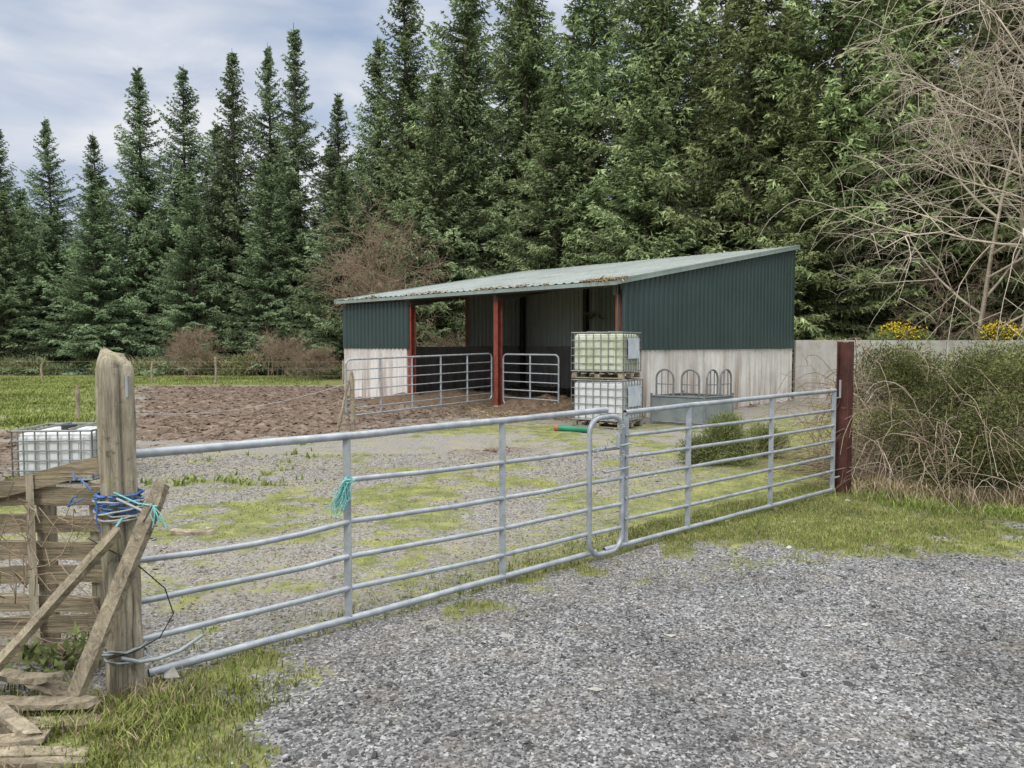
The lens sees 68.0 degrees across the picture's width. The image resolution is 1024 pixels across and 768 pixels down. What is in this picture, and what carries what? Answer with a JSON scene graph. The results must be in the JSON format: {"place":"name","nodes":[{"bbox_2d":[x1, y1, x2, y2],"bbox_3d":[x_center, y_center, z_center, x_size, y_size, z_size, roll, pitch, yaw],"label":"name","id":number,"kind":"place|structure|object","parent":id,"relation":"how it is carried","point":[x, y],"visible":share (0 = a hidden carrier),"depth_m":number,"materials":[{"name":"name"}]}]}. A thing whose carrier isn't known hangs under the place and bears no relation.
{"place":"outdoors","nodes":[
{"label":"outdoors","id":0,"kind":"place"},
{"bbox_2d":[0,375,322,485],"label":"grass field","id":1,"kind":"structure","parent":0,"point":[56,400],"depth_m":23.14,"materials":[{"name":"green plant"}]},
{"bbox_2d":[0,0,983,262],"label":"sky","id":2,"kind":"structure","parent":0,"point":[69,64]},
{"bbox_2d":[0,373,1023,767],"bbox_3d":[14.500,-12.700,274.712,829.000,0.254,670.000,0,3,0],"label":"ground","id":3,"kind":"structure","parent":0,"point":[524,439],"depth_m":5.00,"materials":[{"name":"grey gravel"}]},
{"bbox_2d":[0,729,50,746],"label":"wooden plank","id":4,"kind":"object","parent":3,"relation":"on","point":[17,740],"visible":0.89,"depth_m":3.16,"materials":[{"name":"brown wood"}]},
{"bbox_2d":[0,701,41,737],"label":"wooden plank","id":5,"kind":"object","parent":4,"relation":"on","point":[13,721],"visible":1,"depth_m":3.24,"materials":[{"name":"brown wood"}]},
{"bbox_2d":[0,129,59,359],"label":"spruce tree","id":6,"kind":"object","parent":3,"relation":"on","point":[7,184],"visible":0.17,"depth_m":45.33,"materials":[{"name":"green plant"}]},
{"bbox_2d":[0,189,79,374],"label":"spruce tree","id":7,"kind":"object","parent":3,"relation":"on","point":[7,296],"visible":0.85,"depth_m":43.05,"materials":[{"name":"green plant"}]},
{"bbox_2d":[0,756,86,767],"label":"wooden plank","id":8,"kind":"object","parent":3,"relation":"on","point":[41,762],"visible":0.85,"depth_m":3.00,"materials":[{"name":"brown wood"}]},
{"bbox_2d":[0,745,89,757],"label":"wooden plank","id":9,"kind":"object","parent":3,"relation":"on","point":[38,752],"visible":0.67,"depth_m":3.10,"materials":[{"name":"brown wood"}]},
{"bbox_2d":[0,695,98,710],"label":"wooden plank","id":10,"kind":"object","parent":3,"relation":"on","point":[68,702],"visible":0.92,"depth_m":3.45,"materials":[{"name":"brown wood"}]},
{"bbox_2d":[0,714,100,733],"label":"wooden plank","id":11,"kind":"object","parent":3,"relation":"on","point":[4,728],"visible":0.39,"depth_m":3.35,"materials":[{"name":"brown wood"}]},
{"bbox_2d":[0,456,105,666],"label":"pallet fence","id":12,"kind":"object","parent":3,"relation":"on","point":[43,492],"visible":0.62,"depth_m":3.94,"materials":[{"name":"brown wood"}]},
{"bbox_2d":[4,621,102,682],"bbox_3d":[-2.287,1.367,3.863,0.639,0.332,0.315,0,3,0],"label":"nettle patch","id":13,"kind":"object","parent":3,"relation":"on","point":[71,663],"visible":0.58,"depth_m":3.85,"materials":[{"name":"green plant"}]},
{"bbox_2d":[10,421,99,481],"bbox_3d":[-5.620,0.845,9.658,0.948,0.661,0.928,0,3,-6],"label":"water tote","id":14,"kind":"object","parent":3,"relation":"on","point":[44,447],"visible":0.52,"depth_m":9.24,"materials":[{"name":"white plastic"}]},
{"bbox_2d":[3,119,110,368],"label":"spruce tree","id":15,"kind":"object","parent":3,"relation":"on","point":[49,236],"visible":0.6,"depth_m":44.99,"materials":[{"name":"green plant"}]},
{"bbox_2d":[0,482,150,665],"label":"bramble stem","id":16,"kind":"object","parent":3,"relation":"on","point":[29,568],"visible":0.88,"depth_m":3.83,"materials":[{"name":"brown plant"}]},
{"bbox_2d":[75,384,80,418],"bbox_3d":[-9.753,0.436,17.044,0.120,0.852,0.111,1,3,17],"label":"wooden stake","id":17,"kind":"object","parent":3,"relation":"on","point":[77,403],"visible":0.9,"depth_m":17.01,"materials":[{"name":"brown wood"}]},
{"bbox_2d":[44,131,138,367],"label":"spruce tree","id":18,"kind":"object","parent":3,"relation":"on","point":[90,175],"visible":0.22,"depth_m":46.30,"materials":[{"name":"green plant"}]},
{"bbox_2d":[27,180,170,375],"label":"spruce tree","id":19,"kind":"object","parent":3,"relation":"on","point":[90,337],"visible":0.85,"depth_m":43.07,"materials":[{"name":"green plant"}]},
{"bbox_2d":[0,655,226,767],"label":"dry grass tuft","id":20,"kind":"object","parent":3,"relation":"on","point":[97,728],"visible":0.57,"depth_m":3.43,"materials":[{"name":"plant"}]},
{"bbox_2d":[63,479,169,714],"bbox_3d":[-1.839,0.984,3.513,0.504,1.080,0.082,-1,3,-10],"label":"wooden plank","id":21,"kind":"object","parent":3,"relation":"on","point":[92,652],"visible":0.92,"depth_m":3.50,"materials":[{"name":"brown wood"}]},
{"bbox_2d":[23,679,92,695],"bbox_3d":[-2.137,1.436,3.570,0.330,0.108,0.090,1,3,10],"label":"wooden plank","id":22,"kind":"object","parent":21,"relation":"on","point":[54,687],"visible":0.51,"depth_m":3.55,"materials":[{"name":"brown wood"}]},
{"bbox_2d":[0,668,63,684],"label":"wooden plank","id":23,"kind":"object","parent":22,"relation":"on","point":[12,676],"visible":1,"depth_m":3.57,"materials":[{"name":"brown wood"}]},
{"bbox_2d":[50,67,198,373],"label":"spruce tree","id":24,"kind":"object","parent":3,"relation":"on","point":[139,196],"visible":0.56,"depth_m":44.67,"materials":[{"name":"green plant"}]},
{"bbox_2d":[67,347,202,695],"bbox_3d":[-1.895,0.713,3.688,0.617,1.789,0.398,0,3,0],"label":"timber gate post","id":25,"kind":"object","parent":3,"relation":"on","point":[118,493],"visible":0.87,"depth_m":3.64,"materials":[{"name":"brown wood"}]},
{"bbox_2d":[0,526,121,671],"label":"wooden plank","id":26,"kind":"object","parent":25,"relation":"attached to","point":[66,588],"visible":1,"depth_m":3.54,"materials":[{"name":"brown wood"}]},
{"bbox_2d":[89,538,173,659],"bbox_3d":[-1.819,1.022,3.631,0.362,0.586,0.073,-1,3,-18],"label":"loose wire","id":27,"kind":"object","parent":25,"relation":"attached to","point":[167,597],"visible":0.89,"depth_m":3.66,"materials":[{"name":"black metal"}]},
{"bbox_2d":[136,407,630,677],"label":"field gate","id":28,"kind":"structure","parent":25,"relation":"attached to","point":[347,557],"depth_m":4.67,"materials":[{"name":"metal"}]},
{"bbox_2d":[325,475,354,521],"bbox_3d":[-1.003,0.676,4.435,0.180,0.277,0.082,-1,3,-25],"label":"frayed rope","id":29,"kind":"object","parent":28,"relation":"attached to","point":[342,495],"visible":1,"depth_m":4.44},
{"bbox_2d":[0,659,310,767],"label":"grass tuft","id":30,"kind":"object","parent":3,"relation":"on","point":[119,731],"visible":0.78,"depth_m":3.36,"materials":[{"name":"green plant"}]},
{"bbox_2d":[114,66,249,359],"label":"spruce tree","id":31,"kind":"object","parent":3,"relation":"on","point":[180,174],"visible":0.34,"depth_m":45.62,"materials":[{"name":"green plant"}]},
{"bbox_2d":[132,170,248,375],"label":"spruce tree","id":32,"kind":"object","parent":3,"relation":"on","point":[190,311],"visible":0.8,"depth_m":42.92,"materials":[{"name":"green plant"}]},
{"bbox_2d":[40,357,343,383],"bbox_3d":[-20.742,-0.615,33.365,27.326,1.345,0.230,0,3,5],"label":"wire fence","id":33,"kind":"object","parent":3,"relation":"on","point":[151,368],"visible":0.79,"depth_m":32.87,"materials":[{"name":"brown wood"}]},
{"bbox_2d":[158,323,228,379],"bbox_3d":[-15.118,-1.454,35.889,3.329,2.964,2.959,0,3,0],"label":"bare shrub","id":34,"kind":"object","parent":3,"relation":"on","point":[187,349],"visible":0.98,"depth_m":35.88,"materials":[{"name":"brown plant"}]},
{"bbox_2d":[169,528,217,535],"bbox_3d":[-2.847,1.321,6.779,0.429,0.047,0.105,0,3,5],"label":"wooden plank","id":35,"kind":"object","parent":3,"relation":"on","point":[180,531],"visible":1,"depth_m":6.74,"materials":[{"name":"brown wood"}]},
{"bbox_2d":[169,52,281,374],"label":"spruce tree","id":36,"kind":"object","parent":3,"relation":"on","point":[224,191],"visible":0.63,"depth_m":45.08,"materials":[{"name":"green plant"}]},
{"bbox_2d":[214,160,315,374],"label":"spruce tree","id":37,"kind":"object","parent":3,"relation":"on","point":[267,247],"visible":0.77,"depth_m":42.08,"materials":[{"name":"green plant"}]},
{"bbox_2d":[213,42,321,361],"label":"spruce tree","id":38,"kind":"object","parent":3,"relation":"on","point":[267,63],"visible":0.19,"depth_m":46.43,"materials":[{"name":"green plant"}]},
{"bbox_2d":[215,22,336,373],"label":"spruce tree","id":39,"kind":"object","parent":3,"relation":"on","point":[297,152],"visible":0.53,"depth_m":44.50,"materials":[{"name":"green plant"}]},
{"bbox_2d":[242,324,311,378],"bbox_3d":[-11.492,-1.551,37.079,3.806,2.834,3.241,0,3,0],"label":"bare shrub","id":40,"kind":"object","parent":3,"relation":"on","point":[275,350],"visible":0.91,"depth_m":36.98,"materials":[{"name":"brown plant"}]},
{"bbox_2d":[287,342,340,379],"bbox_3d":[-9.206,-0.861,35.665,2.399,2.229,2.483,-3,4,-45],"label":"bare shrub","id":41,"kind":"object","parent":3,"relation":"on","point":[317,356],"visible":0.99,"depth_m":35.55,"materials":[{"name":"brown plant"}]},
{"bbox_2d":[288,93,373,358],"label":"spruce tree","id":42,"kind":"object","parent":3,"relation":"on","point":[340,146],"visible":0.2,"depth_m":45.20,"materials":[{"name":"green plant"}]},
{"bbox_2d":[280,168,383,377],"bbox_3d":[-9.411,-5.549,40.580,7.304,11.896,7.528,2,3,26],"label":"spruce tree","id":43,"kind":"object","parent":3,"relation":"on","point":[326,324],"visible":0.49,"depth_m":39.81,"materials":[{"name":"green plant"}]},
{"bbox_2d":[336,380,348,431],"bbox_3d":[-3.287,0.457,14.717,0.287,1.062,0.072,-2,4,-34],"label":"wooden stake","id":44,"kind":"object","parent":3,"relation":"on","point":[342,409],"visible":0.93,"depth_m":14.70,"materials":[{"name":"brown wood"}]},
{"bbox_2d":[349,370,354,430],"bbox_3d":[-3.125,0.347,14.836,0.108,1.255,0.101,1,3,17],"label":"wooden stake","id":45,"kind":"object","parent":3,"relation":"on","point":[352,389],"visible":0.93,"depth_m":14.80,"materials":[{"name":"brown wood"}]},
{"bbox_2d":[136,384,345,413],"bbox_3d":[-5.429,0.279,14.635,4.619,0.599,0.010,0,3,-5],"label":"string line","id":46,"kind":"object","parent":45,"relation":"attached to","point":[265,404],"visible":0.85,"depth_m":14.70,"materials":[{"name":"grey fabric"}]},
{"bbox_2d":[289,37,426,361],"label":"spruce tree","id":47,"kind":"object","parent":3,"relation":"on","point":[374,70],"visible":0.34,"depth_m":41.65,"materials":[{"name":"green plant"}]},
{"bbox_2d":[302,181,455,358],"bbox_3d":[-6.434,-4.058,35.398,8.356,10.087,13.469,0,3,0],"label":"bare tree","id":48,"kind":"object","parent":3,"relation":"on","point":[353,267],"visible":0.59,"depth_m":32.76,"materials":[{"name":"brown plant"}]},
{"bbox_2d":[0,384,778,452],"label":"mud clods","id":49,"kind":"object","parent":3,"relation":"on","point":[181,429],"visible":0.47,"depth_m":18.17,"materials":[{"name":"brown soil"}]},
{"bbox_2d":[338,253,449,334],"bbox_3d":[-5.513,-2.935,34.854,5.411,5.853,5.579,0,3,0],"label":"bare tree","id":50,"kind":"object","parent":3,"relation":"on","point":[369,284],"visible":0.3,"depth_m":34.41,"materials":[{"name":"brown plant"}]},
{"bbox_2d":[0,352,792,389],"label":"undergrowth","id":51,"kind":"object","parent":3,"relation":"on","point":[233,366],"visible":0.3,"depth_m":41.04,"materials":[{"name":"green plant"}]},
{"bbox_2d":[313,0,484,344],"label":"spruce tree","id":52,"kind":"object","parent":3,"relation":"on","point":[405,52],"visible":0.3,"depth_m":39.77,"materials":[{"name":"green plant"}]},
{"bbox_2d":[369,68,491,346],"bbox_3d":[-3.428,-7.052,35.825,7.320,15.499,8.463,0,3,-8],"label":"spruce tree","id":53,"kind":"object","parent":3,"relation":"on","point":[434,204],"visible":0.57,"depth_m":35.41,"materials":[{"name":"green plant"}]},
{"bbox_2d":[364,390,517,408],"bbox_3d":[-1.800,0.449,22.254,5.200,0.540,4.400,0,3,0],"label":"manure heap","id":54,"kind":"object","parent":3,"relation":"on","point":[416,397],"visible":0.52,"depth_m":21.18,"materials":[{"name":"brown soil"}]},
{"bbox_2d":[428,329,465,345],"bbox_3d":[-2.381,-1.214,33.565,3.821,2.527,3.215,0,3,0],"label":"bare shrub","id":55,"kind":"object","parent":3,"relation":"on","point":[445,343],"visible":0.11,"depth_m":33.15,"materials":[{"name":"plant"}]},
{"bbox_2d":[379,0,522,344],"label":"spruce tree","id":56,"kind":"object","parent":3,"relation":"on","point":[465,17],"visible":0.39,"depth_m":37.66,"materials":[{"name":"green plant"}]},
{"bbox_2d":[4,452,998,705],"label":"loose rocks","id":57,"kind":"object","parent":3,"relation":"on","point":[176,674],"visible":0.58,"depth_m":3.84,"materials":[{"name":"grey stone"}]},
{"bbox_2d":[0,408,1021,659],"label":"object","id":58,"kind":"object","parent":3,"relation":"on","point":[580,508],"depth_m":7.59,"materials":[{"name":"green plant"}]},
{"bbox_2d":[3,479,1023,767],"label":"grass verge","id":59,"kind":"object","parent":3,"relation":"on","point":[841,535],"depth_m":6.55,"materials":[{"name":"green plant"}]},
{"bbox_2d":[7,0,1022,363],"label":"spruce forest","id":60,"kind":"object","parent":3,"relation":"on","point":[481,128],"visible":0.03,"depth_m":40.02,"materials":[{"name":"green plant"}]},
{"bbox_2d":[383,398,649,424],"bbox_3d":[0.579,0.544,18.349,7.704,0.491,6.165,0,3,0],"label":"straw","id":61,"kind":"object","parent":3,"relation":"on","point":[477,409],"visible":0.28,"depth_m":17.91,"materials":[{"name":"beige plant"}]},
{"bbox_2d":[440,0,599,344],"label":"spruce tree","id":62,"kind":"object","parent":3,"relation":"on","point":[528,46],"visible":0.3,"depth_m":36.83,"materials":[{"name":"green plant"}]},
{"bbox_2d":[487,394,573,414],"bbox_3d":[0.900,0.568,18.956,3.200,0.640,2.600,0,3,0],"label":"manure heap","id":63,"kind":"object","parent":3,"relation":"on","point":[528,406],"visible":0.48,"depth_m":18.22,"materials":[{"name":"brown soil"}]},
{"bbox_2d":[482,64,615,271],"bbox_3d":[1.912,-6.628,34.512,7.864,15.197,10.240,-2,5,-33],"label":"spruce tree","id":64,"kind":"object","parent":3,"relation":"on","point":[554,245],"visible":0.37,"depth_m":33.83,"materials":[{"name":"green plant"}]},
{"bbox_2d":[334,245,799,417],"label":"livestock shed","id":65,"kind":"structure","parent":3,"relation":"on","point":[704,314],"depth_m":21.90,"materials":[{"name":"metal"}]},
{"bbox_2d":[345,353,492,416],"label":"pen gate","id":66,"kind":"structure","parent":65,"relation":"attached to","point":[412,384],"depth_m":17.39,"materials":[{"name":"metal"}]},
{"bbox_2d":[502,353,559,402],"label":"pen gate","id":67,"kind":"structure","parent":65,"relation":"attached to","point":[529,373],"depth_m":19.01,"materials":[{"name":"metal"}]},
{"bbox_2d":[554,425,587,432],"bbox_3d":[1.171,0.869,14.688,0.745,0.120,0.120,2,3,27],"label":"drain pipe","id":68,"kind":"object","parent":3,"relation":"on","point":[570,428],"visible":0.75,"depth_m":14.66,"materials":[{"name":"green plastic"}]},
{"bbox_2d":[507,0,695,269],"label":"spruce tree","id":69,"kind":"object","parent":3,"relation":"on","point":[591,66],"visible":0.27,"depth_m":33.92,"materials":[{"name":"green plant"}]},
{"bbox_2d":[571,378,642,428],"bbox_3d":[1.980,0.368,15.791,1.188,0.989,1.008,2,4,33],"label":"water tote","id":70,"kind":"object","parent":3,"relation":"on","point":[616,396],"visible":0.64,"depth_m":15.43,"materials":[{"name":"white plastic"}]},
{"bbox_2d":[571,331,641,378],"bbox_3d":[1.960,-0.612,15.760,1.168,0.959,1.008,2,3,30],"label":"water tote","id":71,"kind":"object","parent":70,"relation":"on","point":[614,354],"visible":1,"depth_m":15.39,"materials":[{"name":"plastic"}]},
{"bbox_2d":[545,65,727,371],"bbox_3d":[5.700,-5.990,31.552,8.536,14.124,9.717,0,3,9],"label":"spruce tree","id":72,"kind":"object","parent":3,"relation":"on","point":[644,192],"visible":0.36,"depth_m":30.71,"materials":[{"name":"green plant"}]},
{"bbox_2d":[562,0,780,263],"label":"spruce tree","id":73,"kind":"object","parent":3,"relation":"on","point":[666,54],"visible":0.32,"depth_m":32.27,"materials":[{"name":"green plant"}]},
{"bbox_2d":[650,368,733,424],"bbox_3d":[3.851,0.235,16.235,1.290,1.152,1.263,-3,4,-44],"label":"livestock feeder","id":74,"kind":"object","parent":3,"relation":"on","point":[700,415],"visible":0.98,"depth_m":15.93,"materials":[{"name":"metal"}]},
{"bbox_2d":[602,380,840,550],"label":"field gate","id":75,"kind":"structure","parent":3,"relation":"on","point":[688,467],"depth_m":6.99,"materials":[{"name":"metal"}]},
{"bbox_2d":[674,409,794,465],"bbox_3d":[3.316,0.762,10.888,2.142,0.891,1.006,-1,3,-25],"label":"gorse bush","id":76,"kind":"object","parent":3,"relation":"on","point":[721,434],"visible":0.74,"depth_m":10.65,"materials":[{"name":"green plant"}]},
{"bbox_2d":[636,0,869,339],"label":"spruce tree","id":77,"kind":"object","parent":3,"relation":"on","point":[754,55],"visible":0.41,"depth_m":29.83,"materials":[{"name":"green plant"}]},
{"bbox_2d":[735,88,902,391],"bbox_3d":[10.886,-4.903,28.435,7.026,11.896,6.817,2,3,24],"label":"spruce tree","id":78,"kind":"object","parent":3,"relation":"on","point":[815,255],"visible":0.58,"depth_m":27.45,"materials":[{"name":"green plant"}]},
{"bbox_2d":[791,335,851,391],"bbox_3d":[9.914,-0.548,24.326,2.520,2.106,1.792,1,3,21],"label":"gorse bush","id":79,"kind":"object","parent":3,"relation":"on","point":[820,338],"visible":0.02,"depth_m":24.14,"materials":[{"name":"green plant"}]},
{"bbox_2d":[834,342,853,494],"bbox_3d":[3.776,0.384,8.638,0.125,1.730,0.139,-3,4,-41],"label":"steel gate post","id":80,"kind":"object","parent":3,"relation":"on","point":[845,375],"visible":0.88,"depth_m":8.63,"materials":[{"name":"red metal"}]},
{"bbox_2d":[705,0,1010,373],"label":"spruce tree","id":81,"kind":"object","parent":3,"relation":"on","point":[833,112],"visible":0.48,"depth_m":27.86,"materials":[{"name":"green plant"}]},
{"bbox_2d":[736,335,1023,529],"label":"bramble thicket","id":82,"kind":"object","parent":3,"relation":"on","point":[1000,373],"visible":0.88,"depth_m":8.52,"materials":[{"name":"plant"}]},
{"bbox_2d":[760,0,1023,361],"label":"bare tree","id":83,"kind":"object","parent":3,"relation":"on","point":[1000,19],"visible":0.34,"depth_m":22.12,"materials":[{"name":"brown plant"}]},
{"bbox_2d":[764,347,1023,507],"bbox_3d":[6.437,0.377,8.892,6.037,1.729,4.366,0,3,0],"label":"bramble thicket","id":84,"kind":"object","parent":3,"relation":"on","point":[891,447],"visible":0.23,"depth_m":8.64,"materials":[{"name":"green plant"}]},
{"bbox_2d":[844,326,944,339],"bbox_3d":[12.341,-0.509,24.807,3.343,2.786,2.832,0,3,0],"label":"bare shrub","id":85,"kind":"object","parent":3,"relation":"on","point":[893,335],"visible":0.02,"depth_m":24.85,"materials":[{"name":"brown plant"}]},
{"bbox_2d":[868,318,935,339],"bbox_3d":[11.888,-0.778,23.863,2.840,2.647,1.228,-1,3,-10],"label":"gorse bush","id":86,"kind":"object","parent":3,"relation":"on","point":[910,335],"visible":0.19,"depth_m":23.72,"materials":[{"name":"plant"}]},
{"bbox_2d":[793,340,1023,400],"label":"panels","id":87,"kind":"object","parent":3,"relation":"on","point":[825,351],"visible":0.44,"depth_m":22.82,"materials":[{"name":"grey concrete"}]},
{"bbox_2d":[802,0,1023,339],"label":"spruce tree","id":88,"kind":"object","parent":3,"relation":"on","point":[925,29],"visible":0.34,"depth_m":27.35,"materials":[{"name":"green plant"}]},
{"bbox_2d":[816,37,1023,339],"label":"bare tree","id":89,"kind":"object","parent":3,"relation":"on","point":[989,265],"visible":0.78,"depth_m":24.51,"materials":[{"name":"brown plant"}]},
{"bbox_2d":[834,486,1023,521],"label":"grass tuft","id":90,"kind":"object","parent":3,"relation":"on","point":[1004,510],"visible":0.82,"depth_m":7.75,"materials":[{"name":"green plant"}]},
{"bbox_2d":[838,0,1023,308],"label":"bare tree","id":91,"kind":"object","parent":3,"relation":"on","point":[1004,119],"visible":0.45,"depth_m":23.99,"materials":[{"name":"brown plant"}]},
{"bbox_2d":[846,470,1023,512],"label":"dry grass tuft","id":92,"kind":"object","parent":3,"relation":"on","point":[915,489],"visible":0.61,"depth_m":8.13,"materials":[{"name":"plant"}]},
{"bbox_2d":[875,0,1023,339],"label":"spruce tree","id":93,"kind":"object","parent":3,"relation":"on","point":[1018,312],"visible":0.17,"depth_m":27.52,"materials":[{"name":"green plant"}]},
{"bbox_2d":[879,219,1023,339],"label":"bare tree","id":94,"kind":"object","parent":3,"relation":"on","point":[946,312],"visible":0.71,"depth_m":24.75,"materials":[{"name":"brown plant"}]},
{"bbox_2d":[942,308,1023,343],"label":"bare shrub","id":95,"kind":"object","parent":3,"relation":"on","point":[992,327],"visible":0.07,"depth_m":24.67,"materials":[{"name":"plant"}]},
{"bbox_2d":[973,320,1023,339],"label":"gorse bush","id":96,"kind":"object","parent":3,"relation":"on","point":[1008,335],"visible":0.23,"depth_m":23.69,"materials":[{"name":"yellow plant"}]},
{"bbox_2d":[990,83,1023,298],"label":"spruce tree","id":97,"kind":"object","parent":3,"relation":"on","point":[1018,284],"visible":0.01,"depth_m":26.84,"materials":[{"name":"green plant"}]},
{"bbox_2d":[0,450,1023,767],"bbox_3d":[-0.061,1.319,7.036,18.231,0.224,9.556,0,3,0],"label":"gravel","id":98,"kind":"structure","parent":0,"point":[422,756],"depth_m":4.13,"materials":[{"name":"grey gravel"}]}
]}

